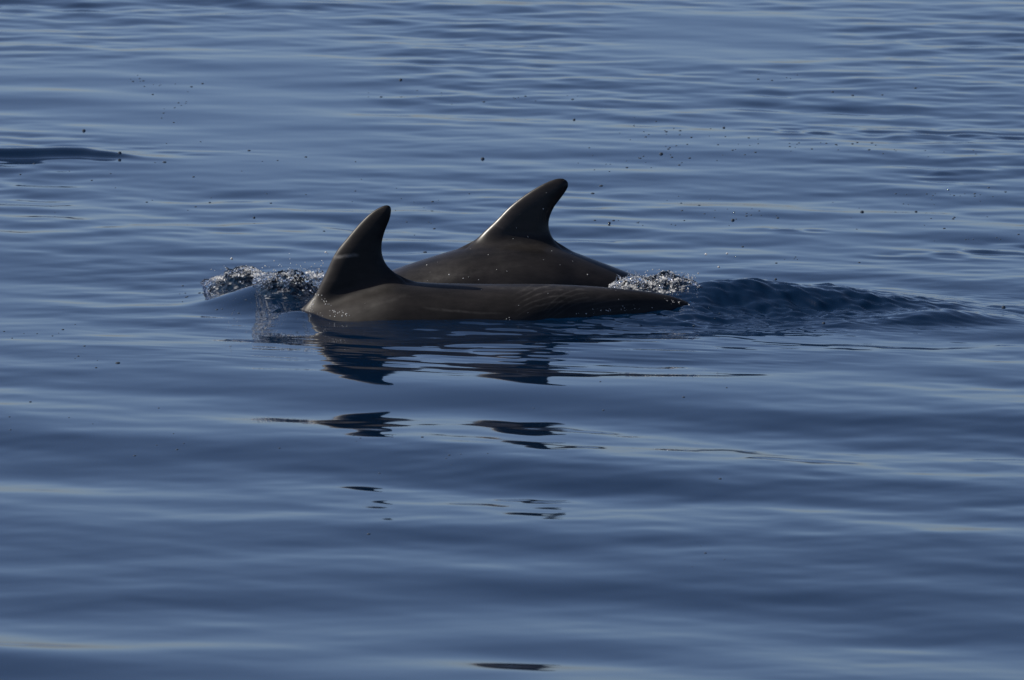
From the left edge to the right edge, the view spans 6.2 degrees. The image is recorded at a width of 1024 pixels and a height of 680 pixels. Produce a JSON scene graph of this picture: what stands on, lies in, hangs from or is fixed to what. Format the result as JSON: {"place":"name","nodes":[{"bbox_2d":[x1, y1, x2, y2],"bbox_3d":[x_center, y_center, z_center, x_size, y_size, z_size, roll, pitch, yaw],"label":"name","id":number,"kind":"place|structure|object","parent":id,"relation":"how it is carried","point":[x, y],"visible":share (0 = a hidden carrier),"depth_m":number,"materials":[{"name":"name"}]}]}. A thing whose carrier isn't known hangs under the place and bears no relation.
{"place":"outdoors","nodes":[
{"label":"outdoors","id":0,"kind":"place"},
{"bbox_2d":[0,0,1023,679],"bbox_3d":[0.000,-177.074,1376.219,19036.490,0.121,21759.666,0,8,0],"label":"sea","id":1,"kind":"structure","parent":0,"point":[194,484],"depth_m":31.01,"materials":[{"name":"blue liquid"}]},
{"bbox_2d":[200,266,323,297],"bbox_3d":[-0.828,-0.187,32.552,0.334,0.182,0.869,-4,8,-27],"label":"splash","id":2,"kind":"object","parent":1,"relation":"on","point":[255,280],"visible":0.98,"depth_m":32.35,"materials":[{"name":"white liquid"}]},
{"bbox_2d":[207,265,317,301],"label":"churned water","id":3,"kind":"structure","parent":1,"relation":"on","point":[281,292],"depth_m":32.34,"materials":[{"name":"blue liquid"}]},
{"bbox_2d":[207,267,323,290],"bbox_3d":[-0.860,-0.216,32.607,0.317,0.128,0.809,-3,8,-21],"label":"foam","id":4,"kind":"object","parent":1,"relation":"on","point":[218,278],"visible":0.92,"depth_m":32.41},
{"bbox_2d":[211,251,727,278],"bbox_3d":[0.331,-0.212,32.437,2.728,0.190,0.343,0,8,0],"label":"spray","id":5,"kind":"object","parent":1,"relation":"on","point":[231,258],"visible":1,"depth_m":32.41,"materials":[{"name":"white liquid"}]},
{"bbox_2d":[302,205,687,321],"bbox_3d":[-0.335,0.032,32.200,2.906,1.021,0.801,-1,8,-11],"label":"dolphin","id":6,"kind":"object","parent":1,"relation":"in","point":[362,281],"visible":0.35,"depth_m":31.99},
{"bbox_2d":[310,192,652,318],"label":"water beads","id":7,"kind":"object","parent":6,"relation":"on","point":[463,278],"visible":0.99,"depth_m":32.01,"materials":[{"name":"white liquid"}]},
{"bbox_2d":[392,178,633,286],"bbox_3d":[0.045,-0.072,32.801,2.894,0.982,0.814,0,8,0],"label":"dolphin","id":8,"kind":"object","parent":1,"relation":"in","point":[517,242],"visible":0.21,"depth_m":32.69},
{"bbox_2d":[609,270,696,294],"bbox_3d":[0.510,-0.171,32.381,0.355,0.142,0.293,0,8,0],"label":"splash","id":9,"kind":"object","parent":1,"relation":"on","point":[633,280],"visible":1,"depth_m":32.34,"materials":[{"name":"white liquid"}]},
{"bbox_2d":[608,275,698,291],"bbox_3d":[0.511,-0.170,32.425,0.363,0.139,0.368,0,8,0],"label":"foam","id":10,"kind":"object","parent":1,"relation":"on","point":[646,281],"visible":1,"depth_m":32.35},
{"bbox_2d":[620,270,697,293],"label":"churned water","id":11,"kind":"structure","parent":0,"point":[655,288],"depth_m":32.36,"materials":[{"name":"grey liquid"}]}
]}

